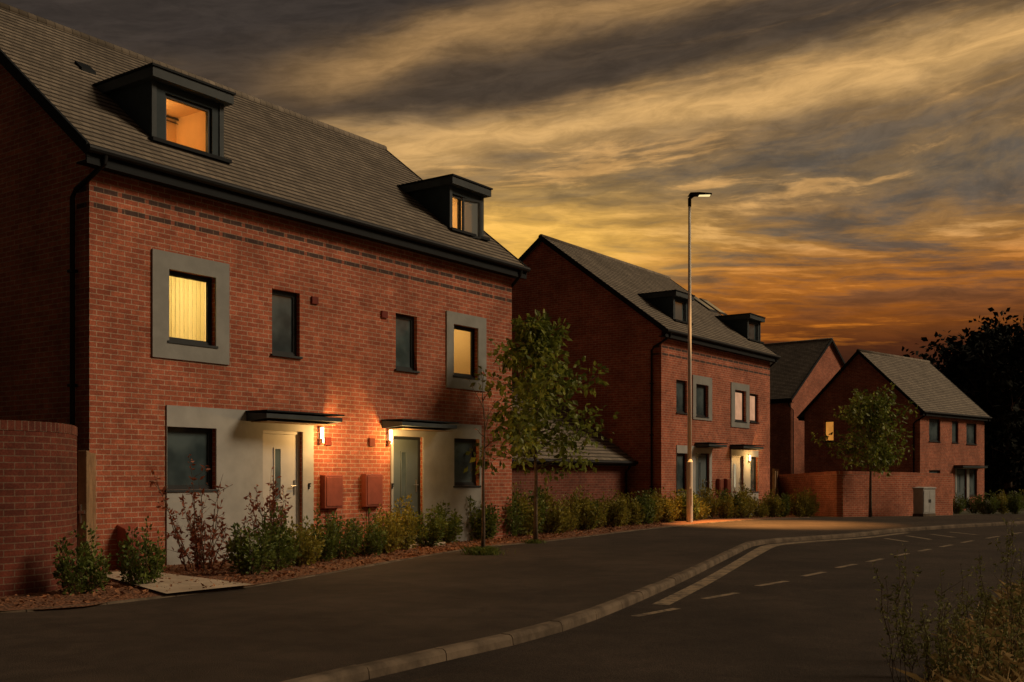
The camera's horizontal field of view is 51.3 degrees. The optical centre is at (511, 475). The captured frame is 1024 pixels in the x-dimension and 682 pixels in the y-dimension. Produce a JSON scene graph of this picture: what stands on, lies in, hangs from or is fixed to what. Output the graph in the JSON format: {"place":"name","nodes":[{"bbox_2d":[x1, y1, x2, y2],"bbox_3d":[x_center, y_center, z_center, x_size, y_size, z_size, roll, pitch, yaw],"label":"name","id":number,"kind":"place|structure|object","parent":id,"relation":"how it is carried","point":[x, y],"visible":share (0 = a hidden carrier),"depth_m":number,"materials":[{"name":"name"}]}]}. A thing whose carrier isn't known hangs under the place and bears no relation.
{"place":"outdoors","nodes":[
{"label":"outdoors","id":0,"kind":"place"},
{"bbox_2d":[104,571,251,593],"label":"path","id":1,"kind":"structure","parent":0,"point":[184,585],"depth_m":12.89,"materials":[{"name":"concrete"}]},
{"bbox_2d":[0,514,1023,681],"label":"pavement","id":2,"kind":"structure","parent":0,"point":[284,630],"depth_m":10.62,"materials":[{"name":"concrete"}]},
{"bbox_2d":[0,517,810,612],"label":"bed edging","id":3,"kind":"object","parent":2,"relation":"on","point":[149,598],"visible":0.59,"depth_m":13.15,"materials":[{"name":"concrete"}]},
{"bbox_2d":[459,545,515,555],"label":"grass tuft","id":4,"kind":"object","parent":2,"relation":"on","point":[485,550],"visible":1,"depth_m":18.25,"materials":[{"name":"green plant"}]},
{"bbox_2d":[811,382,917,516],"bbox_3d":[12.267,-0.897,37.184,3.552,4.662,2.971,0,0,24],"label":"young tree","id":5,"kind":"object","parent":2,"relation":"on","point":[859,415],"visible":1,"depth_m":36.82,"materials":[{"name":"green plant"}]},
{"bbox_2d":[912,487,935,516],"bbox_3d":[14.919,0.977,38.600,0.860,1.170,0.460,0,0,-38],"label":"utility cabinet","id":6,"kind":"object","parent":2,"relation":"on","point":[923,501],"visible":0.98,"depth_m":38.37,"materials":[{"name":"metal"}]},
{"bbox_2d":[0,0,1023,369],"label":"sky","id":7,"kind":"structure","parent":0,"point":[861,162],"materials":[{"name":"orange"}]},
{"bbox_2d":[26,501,1023,611],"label":"yard","id":8,"kind":"structure","parent":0,"point":[964,512],"depth_m":46.13,"materials":[{"name":"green plant"}]},
{"bbox_2d":[0,420,77,595],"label":"garden wall","id":9,"kind":"structure","parent":8,"relation":"on","point":[38,489],"depth_m":12.13,"materials":[{"name":"brick"}]},
{"bbox_2d":[78,450,95,577],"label":"garden gate","id":10,"kind":"structure","parent":9,"relation":"attached to","point":[84,484],"depth_m":13.82,"materials":[{"name":"brown wood"}]},
{"bbox_2d":[0,2,530,570],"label":"brick house","id":11,"kind":"structure","parent":8,"relation":"on","point":[240,294],"depth_m":17.14,"materials":[{"name":"brick"}]},
{"bbox_2d":[164,427,217,491],"bbox_3d":[-4.922,-0.248,16.272,0.185,0.981,0.971,0,0,35],"label":"window","id":12,"kind":"structure","parent":11,"relation":"in","point":[182,442],"depth_m":16.32,"materials":[{"name":"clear glass"}]},
{"bbox_2d":[168,270,217,348],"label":"window","id":13,"kind":"structure","parent":11,"relation":"in","point":[190,296],"depth_m":16.45,"materials":[{"name":"clear glass"}]},
{"bbox_2d":[263,434,296,546],"bbox_3d":[-3.872,0.255,17.776,0.105,1.899,0.775,0,0,35],"label":"door","id":14,"kind":"structure","parent":11,"relation":"in","point":[279,450],"depth_m":17.84,"materials":[{"name":"white glass"}]},
{"bbox_2d":[271,289,302,358],"bbox_3d":[-3.811,-2.534,17.836,0.185,1.111,0.676,0,0,35],"label":"window","id":15,"kind":"structure","parent":11,"relation":"in","point":[284,304],"depth_m":17.91,"materials":[{"name":"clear glass"}]},
{"bbox_2d":[394,439,417,539],"bbox_3d":[-2.038,0.255,20.360,0.105,1.901,0.758,0,0,35],"label":"door","id":16,"kind":"structure","parent":11,"relation":"in","point":[405,451],"depth_m":20.38,"materials":[{"name":"grey glass"}]},
{"bbox_2d":[395,314,419,372],"bbox_3d":[-2.045,-2.523,20.323,0.185,1.088,0.675,0,0,35],"label":"window","id":17,"kind":"structure","parent":11,"relation":"in","point":[404,324],"depth_m":20.42,"materials":[{"name":"black glass"}]},
{"bbox_2d":[453,325,479,379],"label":"window","id":18,"kind":"structure","parent":11,"relation":"in","point":[463,336],"depth_m":22.92,"materials":[{"name":"yellow glass"}]},
{"bbox_2d":[453,438,481,487],"bbox_3d":[-0.972,-0.264,21.834,0.185,0.996,0.912,0,0,35],"label":"window","id":19,"kind":"structure","parent":11,"relation":"in","point":[461,461],"depth_m":21.91,"materials":[{"name":"black glass"}]},
{"bbox_2d":[0,515,800,610],"bbox_3d":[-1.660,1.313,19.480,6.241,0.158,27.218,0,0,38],"label":"bark mulch","id":20,"kind":"object","parent":8,"relation":"on","point":[401,555],"visible":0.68,"depth_m":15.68,"materials":[{"name":"brown wood"}]},
{"bbox_2d":[52,520,112,594],"bbox_3d":[-4.882,0.946,12.092,0.540,0.878,0.651,0,0,44],"label":"shrub","id":21,"kind":"object","parent":20,"relation":"on","point":[80,582],"visible":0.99,"depth_m":12.04,"materials":[{"name":"green plant"}]},
{"bbox_2d":[116,515,166,586],"bbox_3d":[-4.471,0.937,12.892,0.561,0.938,0.553,0,0,-7],"label":"shrub","id":22,"kind":"object","parent":20,"relation":"on","point":[142,574],"visible":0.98,"depth_m":12.82,"materials":[{"name":"green plant"}]},
{"bbox_2d":[149,454,251,570],"bbox_3d":[-4.333,0.545,15.147,1.402,1.701,1.229,0,0,0],"label":"red shrub","id":23,"kind":"object","parent":20,"relation":"on","point":[199,557],"visible":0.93,"depth_m":14.96,"materials":[{"name":"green plant"}]},
{"bbox_2d":[223,522,278,574],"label":"shrub","id":24,"kind":"object","parent":20,"relation":"on","point":[246,564],"visible":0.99,"depth_m":14.36,"materials":[{"name":"green plant"}]},
{"bbox_2d":[243,466,292,565],"bbox_3d":[-3.622,0.594,15.775,0.710,1.478,0.743,0,0,-7],"label":"red shrub","id":25,"kind":"object","parent":20,"relation":"on","point":[272,506],"visible":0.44,"depth_m":15.70,"materials":[{"name":"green plant"}]},
{"bbox_2d":[252,501,301,569],"bbox_3d":[-3.363,0.876,15.207,0.614,1.029,0.724,0,0,15],"label":"shrub","id":26,"kind":"object","parent":20,"relation":"on","point":[283,553],"visible":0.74,"depth_m":15.13,"materials":[{"name":"green plant"}]},
{"bbox_2d":[284,516,324,565],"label":"shrub","id":27,"kind":"object","parent":20,"relation":"on","point":[308,556],"visible":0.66,"depth_m":15.83,"materials":[{"name":"green plant"}]},
{"bbox_2d":[300,503,342,561],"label":"shrub","id":28,"kind":"object","parent":20,"relation":"on","point":[328,550],"visible":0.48,"depth_m":16.61,"materials":[{"name":"green plant"}]},
{"bbox_2d":[322,512,362,558],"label":"shrub","id":29,"kind":"object","parent":20,"relation":"on","point":[347,545],"visible":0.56,"depth_m":17.18,"materials":[{"name":"green plant"}]},
{"bbox_2d":[344,508,388,555],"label":"shrub","id":30,"kind":"object","parent":20,"relation":"on","point":[372,543],"visible":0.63,"depth_m":17.72,"materials":[{"name":"green plant"}]},
{"bbox_2d":[365,504,408,553],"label":"shrub","id":31,"kind":"object","parent":20,"relation":"on","point":[392,535],"visible":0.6,"depth_m":18.30,"materials":[{"name":"green plant"}]},
{"bbox_2d":[388,493,418,549],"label":"shrub","id":32,"kind":"object","parent":20,"relation":"on","point":[409,521],"visible":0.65,"depth_m":19.05,"materials":[{"name":"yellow plant"}]},
{"bbox_2d":[412,504,448,546],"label":"shrub","id":33,"kind":"object","parent":20,"relation":"on","point":[436,534],"visible":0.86,"depth_m":19.89,"materials":[{"name":"green plant"}]},
{"bbox_2d":[436,500,463,543],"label":"shrub","id":34,"kind":"object","parent":20,"relation":"on","point":[453,530],"visible":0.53,"depth_m":20.93,"materials":[{"name":"green plant"}]},
{"bbox_2d":[465,495,491,539],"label":"shrub","id":35,"kind":"object","parent":20,"relation":"on","point":[478,516],"visible":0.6,"depth_m":21.86,"materials":[{"name":"green plant"}]},
{"bbox_2d":[468,370,498,547],"bbox_3d":[-0.503,-0.261,18.383,0.587,3.225,0.579,0,0,0],"label":"sapling","id":36,"kind":"object","parent":20,"relation":"on","point":[483,505],"visible":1,"depth_m":18.34,"materials":[{"name":"brown plant"}]},
{"bbox_2d":[472,503,504,539],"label":"shrub","id":37,"kind":"object","parent":20,"relation":"on","point":[493,531],"visible":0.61,"depth_m":22.02,"materials":[{"name":"green plant"}]},
{"bbox_2d":[502,489,528,536],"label":"shrub","id":38,"kind":"object","parent":20,"relation":"on","point":[513,525],"visible":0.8,"depth_m":22.95,"materials":[{"name":"green plant"}]},
{"bbox_2d":[512,481,541,535],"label":"shrub","id":39,"kind":"object","parent":20,"relation":"on","point":[520,501],"visible":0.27,"depth_m":23.44,"materials":[{"name":"green plant"}]},
{"bbox_2d":[516,487,548,533],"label":"shrub","id":40,"kind":"object","parent":20,"relation":"on","point":[542,511],"visible":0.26,"depth_m":23.93,"materials":[{"name":"green plant"}]},
{"bbox_2d":[463,309,618,540],"bbox_3d":[0.585,-1.005,21.262,3.167,4.710,3.285,0,0,0],"label":"young tree","id":41,"kind":"object","parent":20,"relation":"on","point":[535,338],"visible":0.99,"depth_m":21.21,"materials":[{"name":"green plant"}]},
{"bbox_2d":[531,482,569,533],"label":"shrub","id":42,"kind":"object","parent":20,"relation":"on","point":[555,522],"visible":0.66,"depth_m":24.35,"materials":[{"name":"green plant"}]},
{"bbox_2d":[548,500,575,532],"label":"shrub","id":43,"kind":"object","parent":20,"relation":"on","point":[565,527],"visible":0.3,"depth_m":24.75,"materials":[{"name":"green plant"}]},
{"bbox_2d":[554,492,586,530],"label":"shrub","id":44,"kind":"object","parent":20,"relation":"on","point":[576,514],"visible":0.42,"depth_m":25.73,"materials":[{"name":"green plant"}]},
{"bbox_2d":[567,485,603,529],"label":"shrub","id":45,"kind":"object","parent":20,"relation":"on","point":[585,505],"visible":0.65,"depth_m":26.09,"materials":[{"name":"green plant"}]},
{"bbox_2d":[589,492,611,527],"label":"shrub","id":46,"kind":"object","parent":20,"relation":"on","point":[605,512],"visible":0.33,"depth_m":27.27,"materials":[{"name":"green plant"}]},
{"bbox_2d":[604,489,631,526],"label":"shrub","id":47,"kind":"object","parent":20,"relation":"on","point":[618,515],"visible":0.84,"depth_m":27.64,"materials":[{"name":"green plant"}]},
{"bbox_2d":[621,492,645,524],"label":"shrub","id":48,"kind":"object","parent":20,"relation":"on","point":[634,505],"visible":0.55,"depth_m":28.71,"materials":[{"name":"green plant"}]},
{"bbox_2d":[631,488,656,524],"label":"shrub","id":49,"kind":"object","parent":20,"relation":"on","point":[644,499],"visible":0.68,"depth_m":29.17,"materials":[{"name":"green plant"}]},
{"bbox_2d":[638,488,664,523],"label":"shrub","id":50,"kind":"object","parent":20,"relation":"on","point":[658,509],"visible":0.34,"depth_m":29.71,"materials":[{"name":"green plant"}]},
{"bbox_2d":[646,487,676,522],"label":"shrub","id":51,"kind":"object","parent":20,"relation":"on","point":[665,503],"visible":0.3,"depth_m":30.39,"materials":[{"name":"green plant"}]},
{"bbox_2d":[658,494,680,522],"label":"shrub","id":52,"kind":"object","parent":20,"relation":"on","point":[673,515],"visible":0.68,"depth_m":30.49,"materials":[{"name":"green plant"}]},
{"bbox_2d":[668,488,685,520],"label":"shrub","id":53,"kind":"object","parent":20,"relation":"on","point":[678,497],"visible":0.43,"depth_m":31.44,"materials":[{"name":"green plant"}]},
{"bbox_2d":[675,489,700,520],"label":"shrub","id":54,"kind":"object","parent":20,"relation":"on","point":[696,507],"visible":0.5,"depth_m":31.54,"materials":[{"name":"green plant"}]},
{"bbox_2d":[686,192,711,521],"bbox_3d":[5.370,-3.365,30.652,0.718,9.530,0.260,0,0,0],"label":"street lamp","id":55,"kind":"object","parent":20,"relation":"on","point":[689,485],"visible":0.93,"depth_m":30.64,"materials":[{"name":"metal"}]},
{"bbox_2d":[697,480,721,518],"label":"shrub","id":56,"kind":"object","parent":20,"relation":"on","point":[711,499],"visible":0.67,"depth_m":33.44,"materials":[{"name":"green plant"}]},
{"bbox_2d":[713,492,738,518],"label":"shrub","id":57,"kind":"object","parent":20,"relation":"on","point":[727,505],"visible":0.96,"depth_m":33.51,"materials":[{"name":"green plant"}]},
{"bbox_2d":[718,488,740,517],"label":"shrub","id":58,"kind":"object","parent":20,"relation":"on","point":[723,494],"visible":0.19,"depth_m":34.36,"materials":[{"name":"green plant"}]},
{"bbox_2d":[730,483,758,517],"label":"shrub","id":59,"kind":"object","parent":20,"relation":"on","point":[743,507],"visible":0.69,"depth_m":34.40,"materials":[{"name":"green plant"}]},
{"bbox_2d":[751,494,770,516],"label":"shrub","id":60,"kind":"object","parent":20,"relation":"on","point":[763,509],"visible":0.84,"depth_m":35.41,"materials":[{"name":"green plant"}]},
{"bbox_2d":[763,488,785,516],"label":"shrub","id":61,"kind":"object","parent":20,"relation":"on","point":[774,507],"visible":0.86,"depth_m":35.71,"materials":[{"name":"green plant"}]},
{"bbox_2d":[774,492,791,516],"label":"shrub","id":62,"kind":"object","parent":20,"relation":"on","point":[787,509],"visible":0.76,"depth_m":35.95,"materials":[{"name":"green plant"}]},
{"bbox_2d":[787,487,815,516],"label":"shrub","id":63,"kind":"object","parent":20,"relation":"on","point":[799,509],"visible":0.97,"depth_m":36.35,"materials":[{"name":"green plant"}]},
{"bbox_2d":[794,487,820,516],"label":"shrub","id":64,"kind":"object","parent":20,"relation":"on","point":[814,503],"visible":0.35,"depth_m":36.87,"materials":[{"name":"green plant"}]},
{"bbox_2d":[512,376,637,520],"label":"garage","id":65,"kind":"structure","parent":8,"relation":"on","point":[613,464],"depth_m":31.72,"materials":[{"name":"brick"}]},
{"bbox_2d":[512,234,780,516],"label":"brick house","id":66,"kind":"structure","parent":8,"relation":"on","point":[628,327],"depth_m":34.96,"materials":[{"name":"brick"}]},
{"bbox_2d":[676,453,685,492],"bbox_3d":[5.391,-0.096,34.168,0.185,1.262,0.820,0,0,35],"label":"window","id":67,"kind":"structure","parent":66,"relation":"in","point":[680,456],"depth_m":34.32,"materials":[{"name":"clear glass"}]},
{"bbox_2d":[676,380,687,414],"bbox_3d":[5.391,-2.521,34.168,0.185,1.081,0.820,0,0,35],"label":"window","id":68,"kind":"structure","parent":66,"relation":"in","point":[680,385],"depth_m":34.32,"materials":[{"name":"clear glass"}]},
{"bbox_2d":[696,455,706,500],"bbox_3d":[6.246,0.264,35.399,0.105,1.923,0.954,0,0,35],"label":"door","id":69,"kind":"structure","parent":66,"relation":"in","point":[700,459],"depth_m":35.41,"materials":[{"name":"grey glass"}]},
{"bbox_2d":[696,384,708,417],"bbox_3d":[6.246,-2.477,35.372,0.185,1.094,0.997,0,0,35],"label":"window","id":70,"kind":"structure","parent":66,"relation":"in","point":[700,389],"depth_m":35.53,"materials":[{"name":"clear glass"}]},
{"bbox_2d":[732,457,740,495],"bbox_3d":[7.906,0.285,37.736,0.105,1.880,0.913,0,0,35],"label":"door","id":71,"kind":"structure","parent":66,"relation":"in","point":[736,481],"depth_m":37.75,"materials":[{"name":"metal"}]},
{"bbox_2d":[735,390,746,422],"bbox_3d":[8.066,-2.469,37.936,0.185,1.138,1.044,0,0,35],"label":"window","id":72,"kind":"structure","parent":66,"relation":"in","point":[739,395],"depth_m":38.14,"materials":[{"name":"beige glass"}]},
{"bbox_2d":[750,394,759,423],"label":"window","id":73,"kind":"structure","parent":66,"relation":"in","point":[752,396],"depth_m":39.10,"materials":[{"name":"beige glass"}]},
{"bbox_2d":[751,457,758,492],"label":"window","id":74,"kind":"structure","parent":66,"relation":"in","point":[753,459],"depth_m":39.17,"materials":[{"name":"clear glass"}]},
{"bbox_2d":[772,469,778,514],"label":"timber fence","id":75,"kind":"object","parent":8,"relation":"on","point":[775,473],"visible":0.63,"depth_m":41.91,"materials":[{"name":"brown wood"}]},
{"bbox_2d":[763,338,844,496],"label":"brick house","id":76,"kind":"structure","parent":8,"relation":"on","point":[803,373],"depth_m":67.43,"materials":[{"name":"brick"}]},
{"bbox_2d":[778,471,952,516],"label":"garden wall","id":77,"kind":"structure","parent":8,"relation":"on","point":[844,494],"depth_m":39.13,"materials":[{"name":"red brick"}]},
{"bbox_2d":[797,349,991,509],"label":"brick house","id":78,"kind":"structure","parent":8,"relation":"on","point":[946,425],"depth_m":57.04,"materials":[{"name":"brick"}]},
{"bbox_2d":[824,421,833,441],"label":"window","id":79,"kind":"structure","parent":78,"relation":"in","point":[829,425],"depth_m":57.75,"materials":[{"name":"glass"}]},
{"bbox_2d":[929,419,938,441],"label":"window","id":80,"kind":"structure","parent":78,"relation":"in","point":[933,423],"depth_m":55.31,"materials":[{"name":"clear glass"}]},
{"bbox_2d":[957,470,964,505],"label":"door","id":81,"kind":"structure","parent":78,"relation":"in","point":[960,473],"depth_m":57.50,"materials":[{"name":"grey glass"}]},
{"bbox_2d":[966,423,977,444],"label":"window","id":82,"kind":"structure","parent":78,"relation":"in","point":[970,428],"depth_m":58.47,"materials":[{"name":"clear glass"}]},
{"bbox_2d":[969,469,975,496],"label":"window","id":83,"kind":"structure","parent":78,"relation":"in","point":[972,472],"depth_m":58.66,"materials":[{"name":"glass"}]},
{"bbox_2d":[953,494,966,513],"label":"shrub","id":84,"kind":"object","parent":8,"relation":"on","point":[958,509],"visible":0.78,"depth_m":44.85,"materials":[{"name":"green plant"}]},
{"bbox_2d":[901,316,1023,499],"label":"tree","id":85,"kind":"object","parent":8,"relation":"on","point":[1000,355],"visible":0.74,"depth_m":68.29,"materials":[{"name":"green plant"}]},
{"bbox_2d":[964,494,980,513],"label":"shrub","id":86,"kind":"object","parent":8,"relation":"on","point":[970,506],"visible":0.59,"depth_m":45.88,"materials":[{"name":"green plant"}]},
{"bbox_2d":[936,307,1023,495],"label":"tree","id":87,"kind":"object","parent":8,"relation":"on","point":[996,320],"visible":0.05,"depth_m":81.43,"materials":[{"name":"green plant"}]},
{"bbox_2d":[973,490,1000,513],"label":"shrub","id":88,"kind":"object","parent":8,"relation":"on","point":[983,508],"visible":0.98,"depth_m":43.92,"materials":[{"name":"green plant"}]},
{"bbox_2d":[995,489,1009,513],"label":"shrub","id":89,"kind":"object","parent":8,"relation":"on","point":[1003,500],"visible":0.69,"depth_m":44.91,"materials":[{"name":"green plant"}]},
{"bbox_2d":[1002,490,1023,513],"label":"shrub","id":90,"kind":"object","parent":8,"relation":"on","point":[1012,506],"visible":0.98,"depth_m":43.81,"materials":[{"name":"green plant"}]},
{"bbox_2d":[360,524,1023,681],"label":"road","id":91,"kind":"structure","parent":0,"point":[828,625],"depth_m":10.30,"materials":[{"name":"grey asphalt"}]},
{"bbox_2d":[281,521,1023,681],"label":"kerb","id":92,"kind":"structure","parent":91,"relation":"on","point":[374,669],"depth_m":9.55,"materials":[{"name":"concrete"}]},
{"bbox_2d":[653,533,904,604],"bbox_3d":[5.073,1.431,19.808,1.907,0.001,17.256,0,0,29],"label":"road marking","id":93,"kind":"object","parent":91,"relation":"on","point":[698,585],"visible":1,"depth_m":15.97,"materials":[{"name":"paint"}]},
{"bbox_2d":[894,578,1023,681],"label":"grass","id":94,"kind":"structure","parent":0,"point":[1018,675],"depth_m":7.37,"materials":[{"name":"green plant"}]},
{"bbox_2d":[907,603,948,667],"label":"wild plant","id":95,"kind":"object","parent":94,"relation":"on","point":[923,630],"visible":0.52,"depth_m":7.61,"materials":[{"name":"green plant"}]},
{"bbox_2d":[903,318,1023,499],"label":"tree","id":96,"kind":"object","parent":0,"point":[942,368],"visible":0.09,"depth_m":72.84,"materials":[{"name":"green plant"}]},
{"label":"verge","id":97,"kind":"structure","parent":0,"visible":0},
{"bbox_2d":[872,545,921,681],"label":"wild plant","id":98,"kind":"object","parent":97,"relation":"on","point":[895,615],"visible":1,"depth_m":6.93,"materials":[{"name":"green plant"}]},
{"bbox_2d":[890,580,923,679],"bbox_3d":[2.648,1.022,7.229,0.214,0.700,0.376,0,0,0],"label":"wild plant","id":99,"kind":"object","parent":97,"relation":"on","point":[908,642],"visible":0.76,"depth_m":7.16,"materials":[{"name":"green plant"}]},
{"bbox_2d":[915,589,957,681],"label":"wild plant","id":100,"kind":"object","parent":97,"relation":"on","point":[926,652],"visible":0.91,"depth_m":6.57,"materials":[{"name":"green plant"}]},
{"bbox_2d":[935,568,977,675],"bbox_3d":[2.803,0.980,6.742,0.254,0.781,0.192,0,0,17],"label":"wild plant","id":101,"kind":"object","parent":97,"relation":"on","point":[948,637],"visible":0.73,"depth_m":6.77,"materials":[{"name":"green plant"}]},
{"bbox_2d":[944,563,972,644],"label":"wild plant","id":102,"kind":"object","parent":97,"relation":"on","point":[957,617],"visible":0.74,"depth_m":8.21,"materials":[{"name":"green plant"}]},
{"bbox_2d":[935,585,1000,681],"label":"wild plant","id":103,"kind":"object","parent":97,"relation":"on","point":[964,653],"visible":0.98,"depth_m":6.39,"materials":[{"name":"green plant"}]},
{"bbox_2d":[961,555,998,668],"bbox_3d":[3.185,0.941,7.183,0.314,0.862,0.230,0,0,-29],"label":"wild plant","id":104,"kind":"object","parent":97,"relation":"on","point":[977,622],"visible":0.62,"depth_m":7.20,"materials":[{"name":"green plant"}]},
{"bbox_2d":[965,557,995,618],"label":"wild plant","id":105,"kind":"object","parent":97,"relation":"on","point":[981,593],"visible":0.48,"depth_m":9.45,"materials":[{"name":"green plant"}]},
{"bbox_2d":[979,575,1023,679],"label":"wild plant","id":106,"kind":"object","parent":97,"relation":"on","point":[1002,645],"visible":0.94,"depth_m":6.57,"materials":[{"name":"green plant"}]},
{"bbox_2d":[988,518,1023,654],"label":"wild plant","id":107,"kind":"object","parent":97,"relation":"on","point":[1008,602],"visible":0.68,"depth_m":7.42,"materials":[{"name":"green plant"}]},
{"bbox_2d":[990,518,1023,622],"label":"wild plant","id":108,"kind":"object","parent":97,"relation":"on","point":[1006,551],"visible":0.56,"depth_m":9.02,"materials":[{"name":"green plant"}]},
{"bbox_2d":[1009,548,1023,665],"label":"wild plant","id":109,"kind":"object","parent":97,"relation":"on","point":[1021,628],"visible":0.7,"depth_m":6.79,"materials":[{"name":"green plant"}]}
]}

